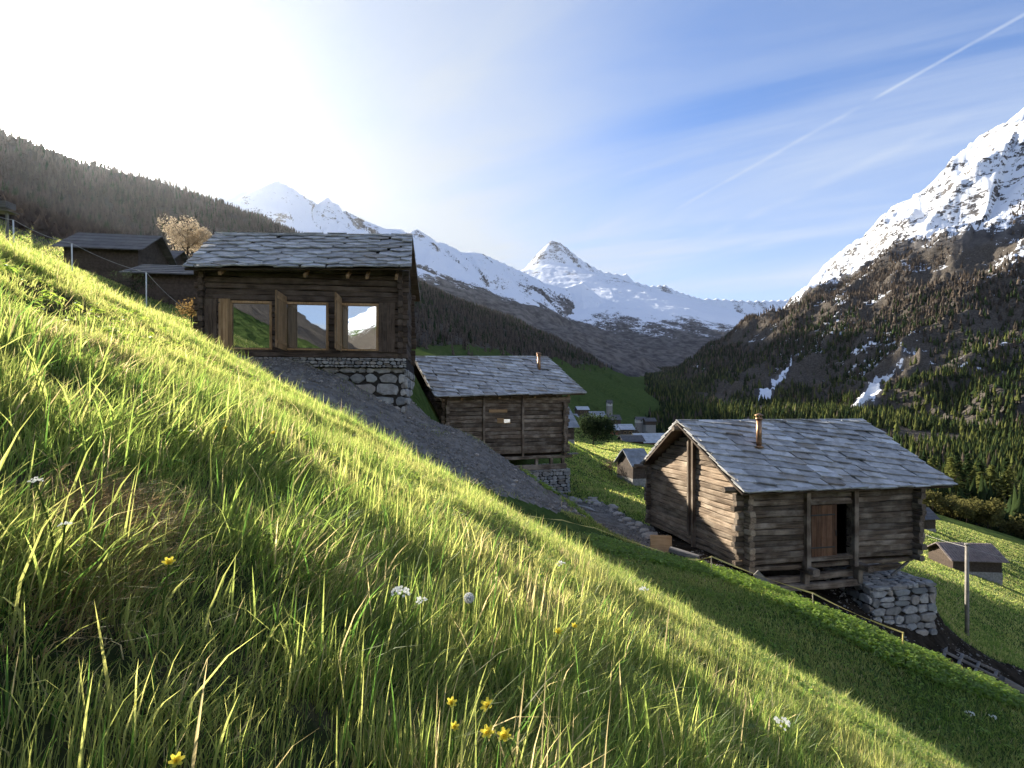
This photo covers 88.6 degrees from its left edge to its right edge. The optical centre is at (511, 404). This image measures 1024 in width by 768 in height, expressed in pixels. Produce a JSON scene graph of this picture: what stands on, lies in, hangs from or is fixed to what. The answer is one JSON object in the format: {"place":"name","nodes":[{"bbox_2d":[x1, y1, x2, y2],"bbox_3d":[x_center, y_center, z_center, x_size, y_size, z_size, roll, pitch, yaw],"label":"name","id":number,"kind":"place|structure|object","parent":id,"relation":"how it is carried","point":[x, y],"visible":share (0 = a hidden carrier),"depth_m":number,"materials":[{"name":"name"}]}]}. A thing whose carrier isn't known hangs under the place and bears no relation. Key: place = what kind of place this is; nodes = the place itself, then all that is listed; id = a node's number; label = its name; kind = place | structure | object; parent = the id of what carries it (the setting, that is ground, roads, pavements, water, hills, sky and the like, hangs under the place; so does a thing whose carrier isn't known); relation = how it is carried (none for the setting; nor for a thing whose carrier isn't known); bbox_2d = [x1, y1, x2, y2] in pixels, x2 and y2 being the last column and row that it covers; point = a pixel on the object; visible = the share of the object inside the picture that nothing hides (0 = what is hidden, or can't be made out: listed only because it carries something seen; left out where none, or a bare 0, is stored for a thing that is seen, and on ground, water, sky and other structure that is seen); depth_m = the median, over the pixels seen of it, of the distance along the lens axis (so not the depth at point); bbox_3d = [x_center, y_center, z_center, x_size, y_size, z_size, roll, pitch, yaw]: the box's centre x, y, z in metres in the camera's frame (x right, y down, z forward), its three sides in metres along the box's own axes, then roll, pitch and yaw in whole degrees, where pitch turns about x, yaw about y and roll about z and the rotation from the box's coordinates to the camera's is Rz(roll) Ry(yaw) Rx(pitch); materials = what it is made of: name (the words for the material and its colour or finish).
{"place":"outdoors","nodes":[
{"label":"outdoors","id":0,"kind":"place"},
{"bbox_2d":[0,446,248,683],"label":"dead grass","id":1,"kind":"structure","parent":0,"point":[105,496],"depth_m":0.72,"materials":[{"name":"plant"}]},
{"bbox_2d":[0,140,659,430],"bbox_3d":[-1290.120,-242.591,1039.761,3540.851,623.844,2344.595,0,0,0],"label":"hillside","id":2,"kind":"structure","parent":0,"point":[630,398],"depth_m":990.61,"materials":[{"name":"green plant"}]},
{"bbox_2d":[0,187,192,258],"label":"brow scrub","id":3,"kind":"object","parent":2,"relation":"on","point":[48,221],"visible":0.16,"depth_m":88.88,"materials":[{"name":"plant"}]},
{"bbox_2d":[0,127,612,370],"bbox_3d":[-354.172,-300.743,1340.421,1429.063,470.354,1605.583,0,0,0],"label":"hillside spruce forest","id":4,"kind":"object","parent":2,"relation":"on","point":[15,192],"visible":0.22,"depth_m":887.67,"materials":[{"name":"green plant"}]},
{"bbox_2d":[605,400,612,414],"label":"village house","id":5,"kind":"structure","parent":2,"relation":"on","point":[609,403],"depth_m":420.24,"materials":[{"name":"stone"}]},
{"bbox_2d":[634,417,645,432],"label":"village house","id":6,"kind":"structure","parent":2,"relation":"on","point":[639,423],"depth_m":329.96,"materials":[{"name":"stone"}]},
{"bbox_2d":[642,418,656,432],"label":"village house","id":7,"kind":"structure","parent":2,"relation":"on","point":[649,425],"depth_m":325.47,"materials":[{"name":"stone"}]},
{"bbox_2d":[214,181,676,376],"bbox_3d":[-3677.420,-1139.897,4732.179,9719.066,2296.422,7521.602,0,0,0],"label":"snow mountain","id":8,"kind":"structure","parent":0,"point":[487,281],"depth_m":4687.79,"materials":[{"name":"white snow"}]},
{"bbox_2d":[0,257,1023,767],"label":"ground","id":9,"kind":"structure","parent":0,"point":[548,515],"depth_m":0.99,"materials":[{"name":"green plant"}]},
{"bbox_2d":[0,200,18,241],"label":"bird table","id":10,"kind":"object","parent":9,"relation":"on","point":[7,208],"visible":0.83,"depth_m":23.95,"materials":[{"name":"wood"}]},
{"bbox_2d":[27,477,57,580],"bbox_3d":[-0.543,0.153,0.610,0.033,0.139,0.015,0,0,0],"label":"white flower","id":11,"kind":"object","parent":9,"relation":"on","point":[34,480],"visible":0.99,"depth_m":0.61,"materials":[{"name":"green plant"}]},
{"bbox_2d":[57,521,71,608],"bbox_3d":[-0.487,0.193,0.564,0.040,0.139,0.012,0,0,28],"label":"white flower","id":12,"kind":"object","parent":9,"relation":"on","point":[61,557],"visible":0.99,"depth_m":0.57,"materials":[{"name":"green plant"}]},
{"bbox_2d":[0,218,216,343],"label":"pasture grass","id":13,"kind":"structure","parent":9,"relation":"on","point":[149,300],"depth_m":33.73,"materials":[{"name":"green plant"}]},
{"bbox_2d":[145,272,146,307],"bbox_3d":[-13.234,-3.677,19.000,0.057,2.260,0.044,0,0,0],"label":"fence post","id":14,"kind":"object","parent":9,"relation":"on","point":[146,287],"visible":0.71,"depth_m":18.99,"materials":[{"name":"grey wood"}]},
{"bbox_2d":[0,217,185,308],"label":"fence wire","id":15,"kind":"object","parent":14,"relation":"attached to","point":[98,256],"visible":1,"depth_m":18.36,"materials":[{"name":"grey metal"}]},
{"bbox_2d":[157,556,175,669],"bbox_3d":[-0.386,0.243,0.586,0.013,0.142,0.020,0,0,0],"label":"globe flower","id":16,"kind":"object","parent":9,"relation":"on","point":[168,561],"visible":0.95,"depth_m":0.58,"materials":[{"name":"yellow plant"}]},
{"bbox_2d":[168,751,184,767],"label":"globe flower","id":17,"kind":"object","parent":9,"relation":"on","point":[176,759],"visible":1,"depth_m":0.38,"materials":[{"name":"yellow plant"}]},
{"bbox_2d":[172,297,196,324],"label":"shrub","id":18,"kind":"object","parent":9,"relation":"on","point":[191,311],"visible":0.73,"depth_m":23.39,"materials":[{"name":"brown plant"}]},
{"bbox_2d":[182,232,420,413],"bbox_3d":[-9.169,-3.326,24.759,9.224,9.782,8.355,0,0,-7],"label":"log cabin","id":19,"kind":"object","parent":9,"relation":"on","point":[341,305],"visible":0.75,"depth_m":22.12,"materials":[{"name":"wood"}]},
{"bbox_2d":[230,300,272,349],"bbox_3d":[-10.822,-3.307,21.806,1.673,2.009,0.190,0,0,-7],"label":"window","id":20,"kind":"structure","parent":19,"relation":"in","point":[250,321],"depth_m":21.79,"materials":[{"name":"clear glass"}]},
{"bbox_2d":[287,302,328,349],"bbox_3d":[-8.647,-3.307,22.068,1.834,2.009,0.190,0,0,-7],"label":"window","id":21,"kind":"structure","parent":19,"relation":"in","point":[307,322],"depth_m":22.06,"materials":[{"name":"clear glass"}]},
{"bbox_2d":[336,303,378,350],"bbox_3d":[-6.563,-3.307,22.318,1.752,2.009,0.190,0,0,-7],"label":"window","id":22,"kind":"structure","parent":19,"relation":"in","point":[360,321],"depth_m":22.32,"materials":[{"name":"clear glass"}]},
{"bbox_2d":[202,336,587,518],"bbox_3d":[-4.368,1.107,21.208,15.300,7.617,8.032,0,0,-19],"label":"bank rubble","id":23,"kind":"object","parent":9,"relation":"on","point":[278,360],"visible":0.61,"depth_m":20.89,"materials":[{"name":"grey gravel"}]},
{"bbox_2d":[391,586,409,669],"bbox_3d":[-0.175,0.358,0.828,0.030,0.146,0.027,0,0,28],"label":"white flower","id":24,"kind":"object","parent":9,"relation":"on","point":[397,588],"visible":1,"depth_m":0.82,"materials":[{"name":"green plant"}]},
{"bbox_2d":[415,596,426,668],"bbox_3d":[-0.144,0.378,0.840,0.019,0.141,0.022,0,0,0],"label":"white flower","id":25,"kind":"object","parent":9,"relation":"on","point":[419,598],"visible":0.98,"depth_m":0.84,"materials":[{"name":"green plant"}]},
{"bbox_2d":[282,358,585,515],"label":"bank grass","id":26,"kind":"structure","parent":9,"relation":"on","point":[422,446],"depth_m":19.69,"materials":[{"name":"green plant"}]},
{"bbox_2d":[447,696,456,766],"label":"globe flower","id":27,"kind":"object","parent":9,"relation":"on","point":[451,701],"visible":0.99,"depth_m":0.62,"materials":[{"name":"yellow plant"}]},
{"bbox_2d":[450,721,458,767],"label":"globe flower","id":28,"kind":"object","parent":9,"relation":"on","point":[454,726],"visible":1,"depth_m":0.58,"materials":[{"name":"yellow plant"}]},
{"bbox_2d":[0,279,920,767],"bbox_3d":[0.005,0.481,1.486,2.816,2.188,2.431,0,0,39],"label":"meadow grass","id":29,"kind":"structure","parent":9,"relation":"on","point":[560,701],"depth_m":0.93,"materials":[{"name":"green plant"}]},
{"bbox_2d":[464,592,473,645],"bbox_3d":[-0.079,0.416,0.966,0.020,0.144,0.029,0,0,0],"label":"dandelion clock","id":30,"kind":"object","parent":9,"relation":"on","point":[469,597],"visible":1,"depth_m":0.96,"materials":[{"name":"white plant"}]},
{"bbox_2d":[0,242,968,767],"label":"meadow herbs","id":31,"kind":"object","parent":9,"relation":"on","point":[672,628],"visible":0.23,"depth_m":2.23,"materials":[{"name":"green plant"}]},
{"bbox_2d":[480,697,492,760],"bbox_3d":[-0.034,0.442,0.662,0.015,0.144,0.024,0,0,-23],"label":"globe flower","id":32,"kind":"object","parent":9,"relation":"on","point":[486,704],"visible":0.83,"depth_m":0.66,"materials":[{"name":"yellow plant"}]},
{"bbox_2d":[480,724,502,767],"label":"globe flower","id":33,"kind":"object","parent":9,"relation":"on","point":[485,730],"visible":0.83,"depth_m":0.61,"materials":[{"name":"yellow plant"}]},
{"bbox_2d":[0,221,984,767],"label":"slope grass","id":34,"kind":"structure","parent":9,"relation":"on","point":[338,425],"depth_m":2.73,"materials":[{"name":"green plant"}]},
{"bbox_2d":[413,352,586,492],"bbox_3d":[-1.607,1.870,36.575,10.585,11.014,8.763,0,0,-22],"label":"log cabin","id":35,"kind":"object","parent":9,"relation":"on","point":[516,407],"visible":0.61,"depth_m":33.89,"materials":[{"name":"wood"}]},
{"bbox_2d":[497,727,515,767],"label":"globe flower","id":36,"kind":"object","parent":9,"relation":"on","point":[503,734],"visible":1,"depth_m":0.62,"materials":[{"name":"yellow plant"}]},
{"bbox_2d":[519,465,592,518],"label":"bank weeds","id":37,"kind":"object","parent":9,"relation":"on","point":[544,485],"visible":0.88,"depth_m":23.83,"materials":[{"name":"green plant"}]},
{"bbox_2d":[554,627,562,657],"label":"globe flower","id":38,"kind":"object","parent":9,"relation":"on","point":[558,631],"visible":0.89,"depth_m":1.04,"materials":[{"name":"yellow plant"}]},
{"bbox_2d":[571,622,577,660],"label":"globe flower","id":39,"kind":"object","parent":9,"relation":"on","point":[574,625],"visible":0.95,"depth_m":1.14,"materials":[{"name":"yellow plant"}]},
{"bbox_2d":[528,516,664,552],"bbox_3d":[2.251,4.167,17.242,5.232,1.003,1.094,0,0,2],"label":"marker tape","id":40,"kind":"object","parent":9,"relation":"on","point":[598,529],"visible":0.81,"depth_m":17.41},
{"bbox_2d":[563,495,655,547],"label":"path gravel","id":41,"kind":"structure","parent":9,"relation":"on","point":[645,542],"depth_m":24.22,"materials":[{"name":"grey gravel"}]},
{"bbox_2d":[650,535,671,552],"bbox_3d":[5.360,5.200,18.898,0.925,1.024,0.077,9,-15,-20],"label":"plywood board","id":42,"kind":"object","parent":9,"relation":"on","point":[663,543],"visible":0.57,"depth_m":18.93,"materials":[{"name":"brown wood"}]},
{"bbox_2d":[668,547,699,558],"bbox_3d":[5.898,5.102,17.999,1.000,0.196,0.220,10,6,35],"label":"log","id":43,"kind":"object","parent":9,"relation":"on","point":[679,552],"visible":0.83,"depth_m":17.94,"materials":[{"name":"grey wood"}]},
{"bbox_2d":[753,570,768,581],"bbox_3d":[8.152,5.718,16.898,0.808,0.823,0.040,0,0,-6],"label":"rock","id":44,"kind":"object","parent":9,"relation":"on","point":[759,575],"visible":0.43,"depth_m":16.86,"materials":[{"name":"grey stone"}]},
{"bbox_2d":[513,511,1023,767],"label":"swale turf","id":45,"kind":"structure","parent":9,"relation":"on","point":[700,582],"depth_m":11.46,"materials":[{"name":"green plant"}]},
{"bbox_2d":[774,716,790,759],"bbox_3d":[0.702,0.885,1.357,0.038,0.150,0.038,0,0,0],"label":"white flower","id":46,"kind":"object","parent":9,"relation":"on","point":[777,720],"visible":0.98,"depth_m":1.36,"materials":[{"name":"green plant"}]},
{"bbox_2d":[634,413,957,635],"bbox_3d":[11.000,4.399,22.195,9.127,8.170,8.259,0,0,-11],"label":"log cabin","id":47,"kind":"object","parent":9,"relation":"on","point":[835,503],"visible":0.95,"depth_m":19.25,"materials":[{"name":"wood"}]},
{"bbox_2d":[811,504,836,556],"bbox_3d":[11.084,4.458,18.652,1.063,1.823,0.079,0,0,-11],"label":"door","id":48,"kind":"structure","parent":47,"relation":"in","point":[823,517],"depth_m":18.64,"materials":[{"name":"brown wood"}]},
{"bbox_2d":[583,532,1023,711],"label":"nettle patch","id":49,"kind":"object","parent":9,"relation":"on","point":[928,659],"visible":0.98,"depth_m":12.88,"materials":[{"name":"green plant"}]},
{"bbox_2d":[647,531,1022,693],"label":"dug earth","id":50,"kind":"structure","parent":9,"relation":"on","point":[841,595],"depth_m":19.40,"materials":[{"name":"brown soil"}]},
{"bbox_2d":[964,543,969,635],"bbox_3d":[19.847,8.465,22.900,0.200,4.857,0.200,0,0,0],"label":"utility pole","id":51,"kind":"object","parent":9,"relation":"on","point":[967,545],"visible":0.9,"depth_m":22.84,"materials":[{"name":"grey wood"}]},
{"bbox_2d":[941,647,999,679],"bbox_3d":[16.310,9.297,18.496,3.472,1.259,2.304,0,0,0],"label":"timber crib","id":52,"kind":"object","parent":9,"relation":"on","point":[960,659],"visible":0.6,"depth_m":18.83,"materials":[{"name":"grey wood"}]},
{"bbox_2d":[999,675,1023,693],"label":"beam","id":53,"kind":"structure","parent":9,"relation":"on","point":[1012,684],"depth_m":18.49,"materials":[{"name":"grey wood"}]},
{"bbox_2d":[0,213,1023,668],"bbox_3d":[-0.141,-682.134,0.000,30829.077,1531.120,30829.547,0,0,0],"label":"valley floor","id":54,"kind":"structure","parent":0,"point":[720,395],"depth_m":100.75,"materials":[{"name":"green plant"}]},
{"bbox_2d":[51,232,176,287],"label":"barn","id":55,"kind":"structure","parent":54,"relation":"on","point":[129,250],"depth_m":44.70,"materials":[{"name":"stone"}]},
{"bbox_2d":[88,266,99,275],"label":"door","id":56,"kind":"structure","parent":55,"relation":"in","point":[95,269],"depth_m":44.30,"materials":[{"name":"brown wood"}]},
{"bbox_2d":[106,269,154,294],"bbox_3d":[-24.085,-7.471,33.008,2.335,2.052,2.237,0,0,0],"label":"shrub","id":57,"kind":"object","parent":54,"relation":"on","point":[138,281],"visible":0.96,"depth_m":33.09,"materials":[{"name":"green plant"}]},
{"bbox_2d":[119,264,196,309],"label":"barn","id":58,"kind":"structure","parent":54,"relation":"on","point":[175,283],"depth_m":36.32,"materials":[{"name":"wood"}]},
{"bbox_2d":[155,293,168,304],"bbox_3d":[-24.139,-6.779,36.207,0.900,1.900,0.038,0,0,-7],"label":"door","id":59,"kind":"structure","parent":58,"relation":"in","point":[163,297],"depth_m":36.19,"materials":[{"name":"brown wood"}]},
{"bbox_2d":[170,250,187,264],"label":"barn","id":60,"kind":"structure","parent":54,"relation":"on","point":[180,257],"depth_m":54.53,"materials":[{"name":"stone"}]},
{"bbox_2d":[156,213,213,256],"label":"larch tree","id":61,"kind":"object","parent":54,"relation":"on","point":[193,239],"visible":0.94,"depth_m":61.60,"materials":[{"name":"beige plant"}]},
{"bbox_2d":[567,407,579,443],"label":"cabin","id":62,"kind":"object","parent":54,"relation":"on","point":[573,423],"visible":0.14,"depth_m":62.71,"materials":[{"name":"stone"}]},
{"bbox_2d":[574,406,589,419],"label":"village house","id":63,"kind":"structure","parent":54,"relation":"on","point":[580,410],"depth_m":300.77,"materials":[{"name":"stone"}]},
{"bbox_2d":[574,412,617,445],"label":"dark bush","id":64,"kind":"object","parent":54,"relation":"on","point":[594,426],"visible":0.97,"depth_m":103.16,"materials":[{"name":"green plant"}]},
{"bbox_2d":[588,411,605,418],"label":"village house","id":65,"kind":"structure","parent":54,"relation":"on","point":[598,412],"depth_m":273.01,"materials":[{"name":"stone"}]},
{"bbox_2d":[570,444,644,513],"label":"meadow weeds","id":66,"kind":"object","parent":54,"relation":"on","point":[604,483],"visible":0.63,"depth_m":39.72,"materials":[{"name":"green plant"}]},
{"bbox_2d":[600,456,620,473],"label":"shrub","id":67,"kind":"object","parent":54,"relation":"on","point":[609,466],"visible":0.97,"depth_m":46.79,"materials":[{"name":"green plant"}]},
{"bbox_2d":[607,415,621,423],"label":"village house","id":68,"kind":"structure","parent":54,"relation":"on","point":[619,419],"depth_m":275.97,"materials":[{"name":"stone"}]},
{"bbox_2d":[618,424,635,434],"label":"village house","id":69,"kind":"structure","parent":54,"relation":"on","point":[627,429],"depth_m":215.68,"materials":[{"name":"stone"}]},
{"bbox_2d":[614,448,647,486],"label":"hut","id":70,"kind":"object","parent":54,"relation":"on","point":[626,459],"visible":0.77,"depth_m":44.85,"materials":[{"name":"stone"}]},
{"bbox_2d":[617,435,645,443],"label":"village house","id":71,"kind":"structure","parent":54,"relation":"on","point":[639,439],"depth_m":166.36,"materials":[{"name":"stone"}]},
{"bbox_2d":[632,433,664,444],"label":"village house","id":72,"kind":"structure","parent":54,"relation":"on","point":[652,438],"depth_m":177.56,"materials":[{"name":"stone"}]},
{"bbox_2d":[644,238,1023,539],"bbox_3d":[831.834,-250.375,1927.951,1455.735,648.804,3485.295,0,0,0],"label":"mountain spruce forest","id":73,"kind":"object","parent":54,"relation":"on","point":[1015,503],"visible":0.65,"depth_m":1053.69,"materials":[{"name":"green plant"}]},
{"bbox_2d":[644,318,1023,515],"bbox_3d":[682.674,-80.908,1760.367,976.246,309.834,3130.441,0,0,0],"label":"young larch forest","id":74,"kind":"object","parent":54,"relation":"on","point":[960,428],"visible":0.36,"depth_m":963.22,"materials":[{"name":"green plant"}]},
{"bbox_2d":[646,201,1023,468],"bbox_3d":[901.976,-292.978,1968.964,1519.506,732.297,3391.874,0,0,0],"label":"mountain larch forest","id":75,"kind":"object","parent":54,"relation":"on","point":[900,288],"visible":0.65,"depth_m":1467.85,"materials":[{"name":"green plant"}]},
{"bbox_2d":[922,491,937,505],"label":"willow bush","id":76,"kind":"object","parent":54,"relation":"on","point":[928,496],"visible":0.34,"depth_m":184.29,"materials":[{"name":"green plant"}]},
{"bbox_2d":[923,507,940,531],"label":"hut","id":77,"kind":"object","parent":54,"relation":"on","point":[931,517],"visible":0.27,"depth_m":96.22,"materials":[{"name":"stone"}]},
{"bbox_2d":[926,489,948,511],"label":"willow bush","id":78,"kind":"object","parent":54,"relation":"on","point":[938,497],"visible":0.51,"depth_m":194.00,"materials":[{"name":"green plant"}]},
{"bbox_2d":[939,495,956,514],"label":"willow bush","id":79,"kind":"object","parent":54,"relation":"on","point":[952,498],"visible":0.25,"depth_m":198.18,"materials":[{"name":"green plant"}]},
{"bbox_2d":[938,499,958,518],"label":"willow bush","id":80,"kind":"object","parent":54,"relation":"on","point":[950,505],"visible":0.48,"depth_m":194.70,"materials":[{"name":"green plant"}]},
{"bbox_2d":[935,457,970,498],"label":"larch tree","id":81,"kind":"object","parent":54,"relation":"on","point":[948,467],"visible":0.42,"depth_m":226.14,"materials":[{"name":"green plant"}]},
{"bbox_2d":[939,455,968,494],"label":"spruce tree","id":82,"kind":"object","parent":54,"relation":"on","point":[957,459],"visible":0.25,"depth_m":256.47,"materials":[{"name":"green plant"}]},
{"bbox_2d":[955,461,969,492],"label":"larch tree","id":83,"kind":"object","parent":54,"relation":"on","point":[963,472],"visible":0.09,"depth_m":260.69,"materials":[{"name":"green plant"}]},
{"bbox_2d":[951,498,981,522],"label":"willow bush","id":84,"kind":"object","parent":54,"relation":"on","point":[962,509],"visible":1,"depth_m":184.04,"materials":[{"name":"green plant"}]},
{"bbox_2d":[927,542,1009,584],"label":"shed","id":85,"kind":"structure","parent":54,"relation":"on","point":[987,566],"depth_m":56.98,"materials":[{"name":"stone"}]},
{"bbox_2d":[969,562,977,571],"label":"door","id":86,"kind":"structure","parent":85,"relation":"in","point":[973,566],"depth_m":56.72,"materials":[{"name":"brown wood"}]},
{"bbox_2d":[954,496,983,522],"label":"willow bush","id":87,"kind":"object","parent":54,"relation":"on","point":[974,498],"visible":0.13,"depth_m":193.28,"materials":[{"name":"green plant"}]},
{"bbox_2d":[963,469,979,488],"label":"larch tree","id":88,"kind":"object","parent":54,"relation":"on","point":[972,474],"visible":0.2,"depth_m":254.04,"materials":[{"name":"green plant"}]},
{"bbox_2d":[960,453,985,481],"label":"spruce tree","id":89,"kind":"object","parent":54,"relation":"on","point":[969,468],"visible":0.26,"depth_m":275.32,"materials":[{"name":"green plant"}]},
{"bbox_2d":[965,460,985,485],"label":"spruce tree","id":90,"kind":"object","parent":54,"relation":"on","point":[980,465],"visible":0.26,"depth_m":333.45,"materials":[{"name":"green plant"}]},
{"bbox_2d":[975,472,988,493],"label":"larch tree","id":91,"kind":"object","parent":54,"relation":"on","point":[978,478],"visible":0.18,"depth_m":246.00,"materials":[{"name":"green plant"}]},
{"bbox_2d":[970,465,1001,503],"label":"larch tree","id":92,"kind":"object","parent":54,"relation":"on","point":[990,470],"visible":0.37,"depth_m":243.20,"materials":[{"name":"green plant"}]},
{"bbox_2d":[970,505,1005,528],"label":"willow bush","id":93,"kind":"object","parent":54,"relation":"on","point":[992,515],"visible":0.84,"depth_m":184.36,"materials":[{"name":"green plant"}]},
{"bbox_2d":[971,497,1007,528],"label":"willow bush","id":94,"kind":"object","parent":54,"relation":"on","point":[995,506],"visible":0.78,"depth_m":185.03,"materials":[{"name":"green plant"}]},
{"bbox_2d":[994,471,1021,506],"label":"larch tree","id":95,"kind":"object","parent":54,"relation":"on","point":[1006,494],"visible":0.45,"depth_m":239.43,"materials":[{"name":"green plant"}]},
{"bbox_2d":[998,458,1018,491],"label":"spruce tree","id":96,"kind":"object","parent":54,"relation":"on","point":[1006,463],"visible":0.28,"depth_m":343.02,"materials":[{"name":"green plant"}]},
{"bbox_2d":[999,521,1021,535],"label":"willow bush","id":97,"kind":"object","parent":54,"relation":"on","point":[1009,526],"visible":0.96,"depth_m":194.45,"materials":[{"name":"green plant"}]},
{"bbox_2d":[1001,466,1020,497],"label":"larch tree","id":98,"kind":"object","parent":54,"relation":"on","point":[1011,470],"visible":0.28,"depth_m":336.35,"materials":[{"name":"green plant"}]},
{"bbox_2d":[1007,512,1023,535],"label":"willow bush","id":99,"kind":"object","parent":54,"relation":"on","point":[1018,529],"visible":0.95,"depth_m":192.90,"materials":[{"name":"green plant"}]},
{"bbox_2d":[0,0,1023,301],"label":"sky","id":100,"kind":"structure","parent":0,"point":[729,150],"materials":[{"name":"blue"}]},
{"bbox_2d":[520,241,788,364],"bbox_3d":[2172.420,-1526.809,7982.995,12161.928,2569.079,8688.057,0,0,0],"label":"snow peak","id":101,"kind":"structure","parent":0,"point":[664,323],"depth_m":5722.20,"materials":[{"name":"white snow"}]},
{"bbox_2d":[673,108,1023,424],"bbox_3d":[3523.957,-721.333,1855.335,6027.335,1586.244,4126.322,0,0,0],"label":"rocky mountain","id":102,"kind":"structure","parent":0,"point":[977,184],"depth_m":1626.44,"materials":[{"name":"grey stone"}]},
{"bbox_3d":[6.038,5.000,15.900,0.035,0.847,0.028,0,0,0],"label":"marker stake","id":103,"kind":"object","parent":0,"visible":0},
{"bbox_2d":[688,556,901,632],"bbox_3d":[7.502,5.044,14.553,5.376,0.948,0.154,0,0,42],"label":"marker tape","id":104,"kind":"object","parent":103,"relation":"attached to","point":[798,589],"visible":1,"depth_m":14.25,"materials":[{"name":"plastic"}]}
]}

